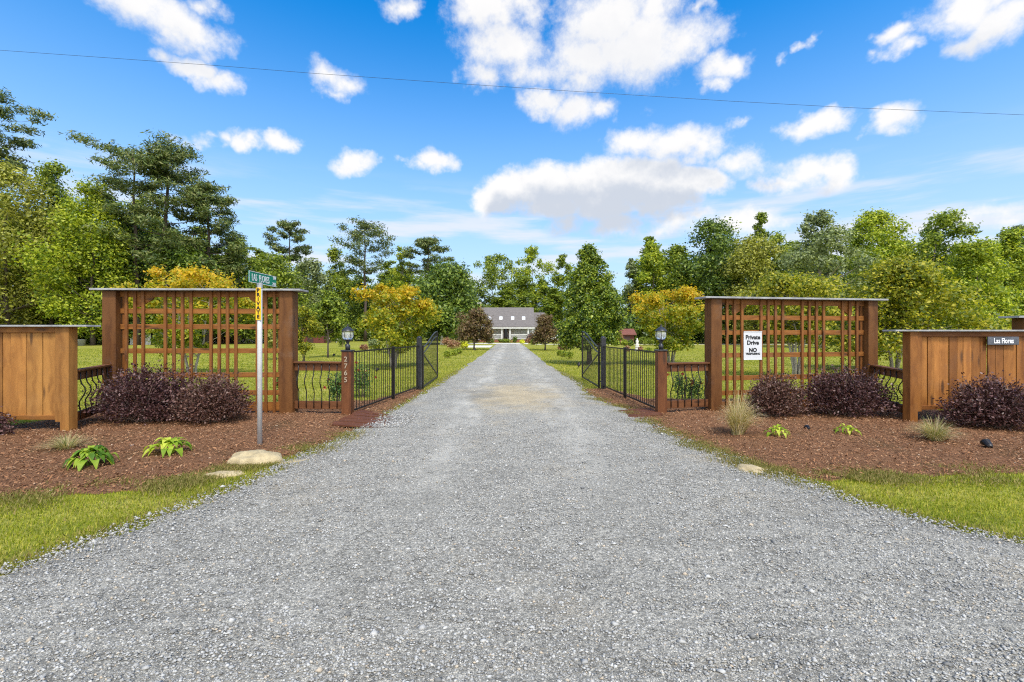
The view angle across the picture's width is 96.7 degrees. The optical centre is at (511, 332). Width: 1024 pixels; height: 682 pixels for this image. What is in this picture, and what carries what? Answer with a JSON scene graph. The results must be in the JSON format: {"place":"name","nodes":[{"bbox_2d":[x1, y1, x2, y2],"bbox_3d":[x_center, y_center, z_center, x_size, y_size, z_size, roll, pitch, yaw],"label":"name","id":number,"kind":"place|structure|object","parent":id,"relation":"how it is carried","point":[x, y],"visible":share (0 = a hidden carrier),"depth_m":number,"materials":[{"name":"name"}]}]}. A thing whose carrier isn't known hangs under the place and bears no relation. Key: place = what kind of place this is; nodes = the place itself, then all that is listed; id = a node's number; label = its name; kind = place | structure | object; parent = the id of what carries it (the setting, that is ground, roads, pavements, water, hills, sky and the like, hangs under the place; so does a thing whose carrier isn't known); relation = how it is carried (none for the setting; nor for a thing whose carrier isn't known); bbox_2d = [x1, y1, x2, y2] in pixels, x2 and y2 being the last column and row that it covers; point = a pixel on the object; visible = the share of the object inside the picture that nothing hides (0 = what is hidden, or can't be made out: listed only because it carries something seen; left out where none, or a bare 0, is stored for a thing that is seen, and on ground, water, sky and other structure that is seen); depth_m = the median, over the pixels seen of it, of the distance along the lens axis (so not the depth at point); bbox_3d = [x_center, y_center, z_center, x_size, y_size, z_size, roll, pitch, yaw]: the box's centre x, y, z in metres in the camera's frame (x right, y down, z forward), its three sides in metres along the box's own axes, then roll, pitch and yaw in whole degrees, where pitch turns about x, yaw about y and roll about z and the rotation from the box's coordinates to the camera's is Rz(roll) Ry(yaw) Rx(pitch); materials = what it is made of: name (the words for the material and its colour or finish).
{"place":"outdoors","nodes":[
{"label":"outdoors","id":0,"kind":"place"},
{"bbox_2d":[2,50,1018,114],"bbox_3d":[1.021,-7.992,14.000,59.792,3.363,0.010,0,0,0],"label":"overhead wire","id":1,"kind":"object","parent":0,"point":[503,86],"visible":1,"depth_m":14.00,"materials":[{"name":"grey metal"}]},
{"bbox_2d":[477,303,544,341],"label":"house","id":2,"kind":"structure","parent":0,"point":[520,323],"depth_m":79.93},
{"bbox_2d":[0,344,1023,681],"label":"driveway","id":3,"kind":"structure","parent":0,"point":[512,382],"depth_m":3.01,"materials":[{"name":"grey gravel"}]},
{"bbox_2d":[332,409,392,427],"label":"plank ramp","id":4,"kind":"structure","parent":3,"relation":"on","point":[358,418],"depth_m":8.07,"materials":[{"name":"brown wood"}]},
{"bbox_2d":[360,410,421,426],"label":"loose gravel","id":5,"kind":"structure","parent":3,"relation":"on","point":[395,423],"depth_m":8.07,"materials":[{"name":"grey gravel"}]},
{"bbox_2d":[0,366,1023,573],"bbox_3d":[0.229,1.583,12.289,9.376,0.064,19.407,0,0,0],"label":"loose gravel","id":6,"kind":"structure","parent":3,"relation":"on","point":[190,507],"depth_m":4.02,"materials":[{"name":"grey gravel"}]},
{"bbox_2d":[0,337,1023,576],"bbox_3d":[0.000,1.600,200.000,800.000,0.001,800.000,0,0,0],"label":"ground","id":7,"kind":"structure","parent":0,"point":[356,343],"depth_m":12.88,"materials":[{"name":"green plant"}]},
{"bbox_2d":[0,87,58,190],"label":"pine tree","id":8,"kind":"object","parent":7,"relation":"on","point":[19,141],"visible":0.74,"depth_m":61.76,"materials":[{"name":"green plant"}]},
{"bbox_2d":[0,156,88,324],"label":"broadleaf tree","id":9,"kind":"object","parent":7,"relation":"on","point":[14,303],"visible":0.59,"depth_m":57.12,"materials":[{"name":"green plant"}]},
{"bbox_2d":[0,158,99,324],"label":"broadleaf tree","id":10,"kind":"object","parent":7,"relation":"on","point":[52,172],"visible":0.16,"depth_m":61.03,"materials":[{"name":"green plant"}]},
{"bbox_2d":[0,325,100,430],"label":"board fence","id":11,"kind":"object","parent":7,"relation":"on","point":[38,372],"visible":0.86,"depth_m":7.20,"materials":[{"name":"wood"}]},
{"bbox_2d":[0,177,145,345],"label":"broadleaf tree","id":12,"kind":"object","parent":7,"relation":"on","point":[74,300],"visible":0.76,"depth_m":56.36,"materials":[{"name":"green plant"}]},
{"bbox_2d":[74,220,171,338],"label":"broadleaf tree","id":13,"kind":"object","parent":7,"relation":"on","point":[140,233],"visible":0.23,"depth_m":60.33,"materials":[{"name":"green plant"}]},
{"bbox_2d":[59,129,192,344],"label":"pine tree","id":14,"kind":"object","parent":7,"relation":"on","point":[118,183],"visible":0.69,"depth_m":58.16,"materials":[{"name":"green plant"}]},
{"bbox_2d":[82,137,222,343],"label":"pine tree","id":15,"kind":"object","parent":7,"relation":"on","point":[172,181],"visible":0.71,"depth_m":58.89,"materials":[{"name":"green plant"}]},
{"bbox_2d":[106,262,255,371],"bbox_3d":[-11.952,-0.452,17.120,4.776,4.331,3.634,0,0,-12],"label":"crape myrtle","id":16,"kind":"object","parent":7,"relation":"on","point":[191,277],"visible":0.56,"depth_m":16.60,"materials":[{"name":"yellow plant"}]},
{"bbox_2d":[130,240,233,339],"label":"broadleaf tree","id":17,"kind":"object","parent":7,"relation":"on","point":[180,257],"visible":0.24,"depth_m":58.91,"materials":[{"name":"green plant"}]},
{"bbox_2d":[149,177,253,342],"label":"pine tree","id":18,"kind":"object","parent":7,"relation":"on","point":[222,226],"visible":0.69,"depth_m":62.35,"materials":[{"name":"green plant"}]},
{"bbox_2d":[0,389,420,498],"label":"mulch bed","id":19,"kind":"object","parent":7,"relation":"on","point":[129,463],"visible":0.49,"depth_m":6.33,"materials":[{"name":"brown wood"}]},
{"bbox_2d":[0,406,20,434],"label":"purple shrub","id":20,"kind":"object","parent":19,"relation":"on","point":[5,424],"visible":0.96,"depth_m":6.90,"materials":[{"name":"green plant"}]},
{"bbox_2d":[29,429,95,451],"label":"fountain grass","id":21,"kind":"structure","parent":19,"relation":"on","point":[65,444],"depth_m":6.08,"materials":[{"name":"beige plant"}]},
{"bbox_2d":[62,445,119,471],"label":"hosta","id":22,"kind":"object","parent":19,"relation":"on","point":[92,453],"visible":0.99,"depth_m":5.24,"materials":[{"name":"green plant"}]},
{"bbox_2d":[78,359,210,424],"bbox_3d":[-6.285,1.040,7.928,2.348,1.192,1.456,0,0,0],"label":"purple shrub","id":23,"kind":"object","parent":19,"relation":"on","point":[148,399],"visible":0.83,"depth_m":7.70,"materials":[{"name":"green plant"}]},
{"bbox_2d":[142,437,194,457],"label":"hosta","id":24,"kind":"object","parent":19,"relation":"on","point":[164,442],"visible":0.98,"depth_m":5.76,"materials":[{"name":"green plant"}]},
{"bbox_2d":[89,288,308,414],"bbox_3d":[-5.975,0.430,8.775,3.882,2.540,0.410,0,0,-2],"label":"trellis screen","id":25,"kind":"object","parent":19,"relation":"on","point":[116,327],"visible":0.74,"depth_m":8.71,"materials":[{"name":"brown wood"}]},
{"bbox_2d":[78,364,111,420],"bbox_3d":[-7.304,1.010,7.948,0.166,0.840,1.408,0,0,-25],"label":"railing","id":26,"kind":"object","parent":25,"relation":"attached to","point":[89,372],"visible":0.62,"depth_m":7.77,"materials":[{"name":"brown wood"}]},
{"bbox_2d":[293,361,340,408],"bbox_3d":[-3.727,1.005,8.742,0.947,0.910,0.166,0,0,5],"label":"railing","id":27,"kind":"object","parent":25,"relation":"attached to","point":[321,366],"visible":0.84,"depth_m":8.73,"materials":[{"name":"brown wood"}]},
{"bbox_2d":[161,362,256,425],"bbox_3d":[-5.159,1.071,7.933,1.412,1.131,1.225,0,0,0],"label":"purple shrub","id":28,"kind":"object","parent":19,"relation":"on","point":[219,400],"visible":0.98,"depth_m":7.73,"materials":[{"name":"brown plant"}]},
{"bbox_2d":[227,449,282,464],"bbox_3d":[-3.145,1.655,5.591,0.632,0.418,0.397,3,-1,-26],"label":"rock","id":29,"kind":"object","parent":19,"relation":"on","point":[258,456],"visible":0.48,"depth_m":5.51,"materials":[{"name":"beige stone"}]},
{"bbox_2d":[248,270,275,444],"bbox_3d":[-3.517,0.431,6.432,0.073,2.538,0.710,0,0,0],"label":"street sign","id":30,"kind":"object","parent":19,"relation":"on","point":[260,279],"visible":1,"depth_m":6.32,"materials":[{"name":"metal"}]},
{"bbox_2d":[323,371,340,400],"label":"rose bush","id":31,"kind":"object","parent":19,"relation":"on","point":[333,390],"visible":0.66,"depth_m":9.98,"materials":[{"name":"green plant"}]},
{"bbox_2d":[0,388,1023,495],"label":"bark chips","id":32,"kind":"object","parent":19,"relation":"on","point":[383,404],"visible":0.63,"depth_m":6.42,"materials":[{"name":"brown wood"}]},
{"bbox_2d":[214,236,283,343],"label":"broadleaf tree","id":33,"kind":"object","parent":7,"relation":"on","point":[248,262],"visible":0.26,"depth_m":65.92,"materials":[{"name":"green plant"}]},
{"bbox_2d":[224,251,314,343],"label":"broadleaf tree","id":34,"kind":"object","parent":7,"relation":"on","point":[277,263],"visible":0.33,"depth_m":70.57,"materials":[{"name":"green plant"}]},
{"bbox_2d":[262,219,313,271],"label":"pine tree","id":35,"kind":"object","parent":7,"relation":"on","point":[288,227],"visible":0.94,"depth_m":82.78,"materials":[{"name":"green plant"}]},
{"bbox_2d":[280,257,336,328],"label":"broadleaf tree","id":36,"kind":"object","parent":7,"relation":"on","point":[316,275],"visible":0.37,"depth_m":77.72,"materials":[{"name":"green plant"}]},
{"bbox_2d":[298,305,324,360],"bbox_3d":[-10.963,0.100,24.050,2.041,3.215,1.633,0,0,-17],"label":"young tree","id":37,"kind":"object","parent":7,"relation":"on","point":[310,324],"visible":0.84,"depth_m":23.89,"materials":[{"name":"green plant"}]},
{"bbox_2d":[306,289,351,357],"bbox_3d":[-11.874,-0.551,29.585,2.716,4.505,2.765,0,0,0],"label":"young tree","id":38,"kind":"object","parent":7,"relation":"on","point":[326,309],"visible":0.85,"depth_m":29.43,"materials":[{"name":"green plant"}]},
{"bbox_2d":[315,244,363,326],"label":"broadleaf tree","id":39,"kind":"object","parent":7,"relation":"on","point":[341,280],"visible":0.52,"depth_m":84.85,"materials":[{"name":"green plant"}]},
{"bbox_2d":[340,350,354,414],"bbox_3d":[-3.140,1.012,8.700,0.205,1.377,0.205,0,0,0],"label":"gate post","id":40,"kind":"object","parent":7,"relation":"on","point":[347,382],"visible":0.91,"depth_m":8.61,"materials":[{"name":"brown wood"}]},
{"bbox_2d":[342,324,353,349],"bbox_3d":[-3.140,0.077,8.700,0.236,0.490,0.232,0,0,0],"label":"post lamp","id":41,"kind":"object","parent":40,"relation":"on","point":[347,334],"visible":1,"depth_m":8.64,"materials":[{"name":"grey metal"}]},
{"bbox_2d":[346,315,369,340],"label":"shrub","id":42,"kind":"object","parent":7,"relation":"on","point":[355,331],"visible":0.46,"depth_m":86.27,"materials":[{"name":"green plant"}]},
{"bbox_2d":[345,274,377,336],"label":"broadleaf tree","id":43,"kind":"object","parent":7,"relation":"on","point":[359,281],"visible":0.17,"depth_m":95.56,"materials":[{"name":"green plant"}]},
{"bbox_2d":[327,215,397,341],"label":"pine tree","id":44,"kind":"object","parent":7,"relation":"on","point":[360,236],"visible":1,"depth_m":83.55,"materials":[{"name":"green plant"}]},
{"bbox_2d":[354,359,375,396],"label":"rose bush","id":45,"kind":"object","parent":7,"relation":"on","point":[361,383],"visible":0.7,"depth_m":11.24,"materials":[{"name":"green plant"}]},
{"bbox_2d":[368,260,398,304],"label":"broadleaf tree","id":46,"kind":"object","parent":7,"relation":"on","point":[384,275],"visible":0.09,"depth_m":113.95,"materials":[{"name":"green plant"}]},
{"bbox_2d":[354,336,421,409],"bbox_3d":[-2.841,0.895,10.799,0.143,1.610,3.979,0,0,8],"label":"metal fence","id":47,"kind":"object","parent":7,"relation":"on","point":[418,365],"visible":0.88,"depth_m":10.68,"materials":[{"name":"black metal"}]},
{"bbox_2d":[346,279,444,367],"bbox_3d":[-5.198,-0.336,20.975,3.229,4.101,4.412,0,0,42],"label":"crape myrtle","id":48,"kind":"object","parent":7,"relation":"on","point":[382,321],"visible":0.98,"depth_m":20.27,"materials":[{"name":"yellow plant"}]},
{"bbox_2d":[384,245,417,314],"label":"broadleaf tree","id":49,"kind":"object","parent":7,"relation":"on","point":[398,274],"visible":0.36,"depth_m":89.78,"materials":[{"name":"green plant"}]},
{"bbox_2d":[401,235,453,340],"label":"pine tree","id":50,"kind":"object","parent":7,"relation":"on","point":[424,243],"visible":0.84,"depth_m":86.92,"materials":[{"name":"green plant"}]},
{"bbox_2d":[422,331,437,388],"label":"metal gate","id":51,"kind":"structure","parent":7,"relation":"on","point":[424,365],"depth_m":14.12,"materials":[{"name":"black metal"}]},
{"bbox_2d":[410,257,484,341],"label":"broadleaf tree","id":52,"kind":"object","parent":7,"relation":"on","point":[452,281],"visible":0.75,"depth_m":63.22,"materials":[{"name":"green plant"}]},
{"bbox_2d":[454,307,495,349],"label":"plum tree","id":53,"kind":"object","parent":7,"relation":"on","point":[466,329],"visible":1,"depth_m":42.48,"materials":[{"name":"brown plant"}]},
{"bbox_2d":[0,370,986,428],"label":"grass","id":54,"kind":"structure","parent":7,"relation":"on","point":[440,375],"depth_m":14.67,"materials":[{"name":"green plant"}]},
{"bbox_2d":[470,253,520,304],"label":"broadleaf tree","id":55,"kind":"object","parent":7,"relation":"on","point":[492,270],"visible":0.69,"depth_m":110.62,"materials":[{"name":"green plant"}]},
{"bbox_2d":[481,290,518,306],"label":"broadleaf tree","id":56,"kind":"object","parent":7,"relation":"on","point":[502,300],"visible":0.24,"depth_m":94.37,"materials":[{"name":"green plant"}]},
{"bbox_2d":[0,450,1023,574],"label":"grass","id":57,"kind":"structure","parent":7,"relation":"on","point":[940,492],"depth_m":4.19,"materials":[{"name":"green plant"}]},
{"bbox_2d":[0,393,1023,520],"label":"weeds","id":58,"kind":"object","parent":7,"relation":"on","point":[174,482],"visible":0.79,"depth_m":4.99,"materials":[{"name":"green plant"}]},
{"bbox_2d":[504,274,543,312],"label":"broadleaf tree","id":59,"kind":"object","parent":7,"relation":"on","point":[523,291],"visible":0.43,"depth_m":102.76,"materials":[{"name":"green plant"}]},
{"bbox_2d":[78,348,986,370],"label":"grass","id":60,"kind":"structure","parent":7,"relation":"on","point":[379,363],"depth_m":27.20,"materials":[{"name":"green plant"}]},
{"bbox_2d":[501,245,567,312],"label":"broadleaf tree","id":61,"kind":"object","parent":7,"relation":"on","point":[530,258],"visible":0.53,"depth_m":112.17,"materials":[{"name":"green plant"}]},
{"bbox_2d":[530,313,558,349],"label":"plum tree","id":62,"kind":"object","parent":7,"relation":"on","point":[544,330],"visible":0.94,"depth_m":41.34,"materials":[{"name":"brown plant"}]},
{"bbox_2d":[538,288,569,323],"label":"broadleaf tree","id":63,"kind":"object","parent":7,"relation":"on","point":[548,308],"visible":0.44,"depth_m":94.56,"materials":[{"name":"green plant"}]},
{"bbox_2d":[541,253,572,319],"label":"broadleaf tree","id":64,"kind":"object","parent":7,"relation":"on","point":[560,261],"visible":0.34,"depth_m":110.64,"materials":[{"name":"green plant"}]},
{"bbox_2d":[551,241,629,364],"bbox_3d":[3.965,-1.463,23.181,3.373,6.331,3.960,0,0,-22],"label":"pear tree","id":65,"kind":"object","parent":7,"relation":"on","point":[590,291],"visible":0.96,"depth_m":22.43,"materials":[{"name":"green plant"}]},
{"bbox_2d":[582,331,599,387],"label":"metal gate","id":66,"kind":"structure","parent":7,"relation":"on","point":[589,363],"depth_m":14.59,"materials":[{"name":"black metal"}]},
{"bbox_2d":[600,336,654,407],"bbox_3d":[2.738,0.895,10.928,0.143,1.610,3.903,0,0,-5],"label":"metal fence","id":67,"kind":"object","parent":7,"relation":"on","point":[603,346],"visible":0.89,"depth_m":10.88,"materials":[{"name":"black metal"}]},
{"bbox_2d":[621,258,639,321],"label":"broadleaf tree","id":68,"kind":"object","parent":7,"relation":"on","point":[629,288],"visible":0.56,"depth_m":77.60,"materials":[{"name":"green plant"}]},
{"bbox_2d":[618,236,670,317],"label":"broadleaf tree","id":69,"kind":"object","parent":7,"relation":"on","point":[642,251],"visible":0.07,"depth_m":78.78,"materials":[{"name":"green plant"}]},
{"bbox_2d":[624,308,671,343],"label":"shrub","id":70,"kind":"object","parent":7,"relation":"on","point":[644,334],"visible":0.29,"depth_m":66.96,"materials":[{"name":"green plant"}]},
{"bbox_2d":[631,239,672,314],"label":"broadleaf tree","id":71,"kind":"object","parent":7,"relation":"on","point":[649,270],"visible":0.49,"depth_m":71.35,"materials":[{"name":"green plant"}]},
{"bbox_2d":[654,349,667,412],"bbox_3d":[2.900,1.012,8.860,0.205,1.377,0.205,0,0,0],"label":"gate post","id":72,"kind":"object","parent":7,"relation":"on","point":[660,381],"visible":0.78,"depth_m":8.77,"materials":[{"name":"brown wood"}]},
{"bbox_2d":[626,284,704,361],"bbox_3d":[8.230,-0.354,23.140,3.744,4.136,5.364,0,0,37],"label":"crape myrtle","id":73,"kind":"object","parent":7,"relation":"on","point":[673,323],"visible":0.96,"depth_m":22.07,"materials":[{"name":"yellow plant"}]},
{"bbox_2d":[641,243,702,307],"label":"broadleaf tree","id":74,"kind":"object","parent":7,"relation":"on","point":[669,251],"visible":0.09,"depth_m":75.16,"materials":[{"name":"green plant"}]},
{"bbox_2d":[659,244,704,320],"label":"broadleaf tree","id":75,"kind":"object","parent":7,"relation":"on","point":[675,278],"visible":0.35,"depth_m":68.59,"materials":[{"name":"green plant"}]},
{"bbox_2d":[664,215,759,334],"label":"broadleaf tree","id":76,"kind":"object","parent":7,"relation":"on","point":[707,279],"visible":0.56,"depth_m":64.26,"materials":[{"name":"green plant"}]},
{"bbox_2d":[711,232,789,338],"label":"broadleaf tree","id":77,"kind":"object","parent":7,"relation":"on","point":[743,263],"visible":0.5,"depth_m":59.10,"materials":[{"name":"green plant"}]},
{"bbox_2d":[745,211,795,342],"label":"broadleaf tree","id":78,"kind":"object","parent":7,"relation":"on","point":[760,218],"visible":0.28,"depth_m":69.76,"materials":[{"name":"green plant"}]},
{"bbox_2d":[731,266,855,373],"bbox_3d":[9.833,-0.316,15.966,3.841,4.058,3.608,0,0,21],"label":"crape myrtle","id":79,"kind":"object","parent":7,"relation":"on","point":[804,286],"visible":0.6,"depth_m":15.67,"materials":[{"name":"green plant"}]},
{"bbox_2d":[586,388,1023,480],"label":"mulch bed","id":80,"kind":"object","parent":7,"relation":"on","point":[888,459],"visible":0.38,"depth_m":6.48,"materials":[{"name":"brown wood"}]},
{"bbox_2d":[619,408,662,417],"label":"plank ramp","id":81,"kind":"structure","parent":80,"relation":"on","point":[647,412],"depth_m":8.86,"materials":[{"name":"brown wood"}]},
{"bbox_2d":[667,372,704,399],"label":"rose bush","id":82,"kind":"object","parent":80,"relation":"on","point":[694,391],"visible":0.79,"depth_m":10.22,"materials":[{"name":"green plant"}]},
{"bbox_2d":[717,385,768,434],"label":"fountain grass","id":83,"kind":"object","parent":80,"relation":"on","point":[738,422],"depth_m":6.85,"materials":[{"name":"plant"}]},
{"bbox_2d":[742,369,814,417],"bbox_3d":[4.897,1.148,8.505,1.243,0.978,1.079,0,0,0],"label":"purple shrub","id":84,"kind":"object","parent":80,"relation":"on","point":[774,398],"visible":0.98,"depth_m":8.27,"materials":[{"name":"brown plant"}]},
{"bbox_2d":[695,296,887,410],"bbox_3d":[5.835,0.490,9.445,4.216,2.420,0.395,0,0,-10],"label":"trellis screen","id":85,"kind":"object","parent":80,"relation":"on","point":[865,319],"visible":0.67,"depth_m":9.34,"materials":[{"name":"brown wood"}]},
{"bbox_2d":[667,362,709,408],"bbox_3d":[3.465,1.025,8.962,0.945,0.890,0.166,0,0,-15],"label":"railing","id":86,"kind":"object","parent":85,"relation":"attached to","point":[684,367],"visible":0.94,"depth_m":8.95,"materials":[{"name":"brown wood"}]},
{"bbox_2d":[744,331,761,359],"bbox_3d":[4.878,0.255,9.217,0.410,0.580,0.013,0,0,-10],"label":"private drive sign","id":87,"kind":"object","parent":85,"relation":"attached to","point":[752,345],"visible":1,"depth_m":9.22,"materials":[{"name":"white metal"}]},
{"bbox_2d":[870,365,902,412],"bbox_3d":[7.333,1.065,8.867,0.166,0.790,1.621,0,0,21],"label":"railing","id":88,"kind":"object","parent":85,"relation":"attached to","point":[890,372],"visible":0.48,"depth_m":8.73,"materials":[{"name":"brown wood"}]},
{"bbox_2d":[793,362,902,417],"bbox_3d":[6.198,1.099,8.541,1.923,1.075,1.225,0,0,0],"label":"purple shrub","id":89,"kind":"object","parent":80,"relation":"on","point":[854,397],"visible":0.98,"depth_m":8.34,"materials":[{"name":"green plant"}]},
{"bbox_2d":[903,415,965,441],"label":"fountain grass","id":90,"kind":"object","parent":80,"relation":"on","point":[935,434],"depth_m":6.49,"materials":[{"name":"beige plant"}]},
{"bbox_2d":[931,367,1023,431],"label":"purple shrub","id":91,"kind":"object","parent":80,"relation":"on","point":[995,402],"visible":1,"depth_m":7.30,"materials":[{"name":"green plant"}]},
{"bbox_2d":[774,208,883,347],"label":"broadleaf tree","id":92,"kind":"object","parent":7,"relation":"on","point":[806,253],"visible":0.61,"depth_m":46.75,"materials":[{"name":"green plant"}]},
{"bbox_2d":[839,206,920,288],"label":"broadleaf tree","id":93,"kind":"object","parent":7,"relation":"on","point":[871,230],"visible":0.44,"depth_m":58.10,"materials":[{"name":"green plant"}]},
{"bbox_2d":[797,251,1013,367],"bbox_3d":[16.036,-0.754,19.110,6.227,4.956,6.417,0,0,0],"label":"ornamental tree","id":94,"kind":"object","parent":7,"relation":"on","point":[897,280],"visible":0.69,"depth_m":18.00,"materials":[{"name":"green plant"}]},
{"bbox_2d":[896,207,981,329],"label":"broadleaf tree","id":95,"kind":"object","parent":7,"relation":"on","point":[935,237],"visible":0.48,"depth_m":56.56,"materials":[{"name":"green plant"}]},
{"bbox_2d":[882,330,1023,421],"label":"board fence","id":96,"kind":"object","parent":7,"relation":"on","point":[935,362],"visible":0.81,"depth_m":8.02,"materials":[{"name":"wood"}]},
{"bbox_2d":[987,337,1018,344],"bbox_3d":[8.671,0.138,8.033,0.600,0.144,0.027,0,0,-4],"label":"name sign","id":97,"kind":"object","parent":96,"relation":"attached to","point":[1002,340],"visible":1,"depth_m":8.02,"materials":[{"name":"metal"}]},
{"bbox_2d":[926,235,1023,339],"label":"broadleaf tree","id":98,"kind":"object","parent":7,"relation":"on","point":[978,260],"visible":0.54,"depth_m":49.03,"materials":[{"name":"green plant"}]},
{"bbox_2d":[950,227,1023,329],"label":"broadleaf tree","id":99,"kind":"object","parent":7,"relation":"on","point":[1011,246],"visible":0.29,"depth_m":53.41,"materials":[{"name":"green plant"}]},
{"bbox_2d":[998,316,1023,329],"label":"trellis post","id":100,"kind":"object","parent":7,"relation":"on","point":[1017,322],"visible":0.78,"depth_m":9.88,"materials":[{"name":"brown wood"}]},
{"bbox_2d":[0,0,1023,321],"label":"sky","id":101,"kind":"structure","parent":0,"point":[478,168],"materials":[{"name":"blue"}]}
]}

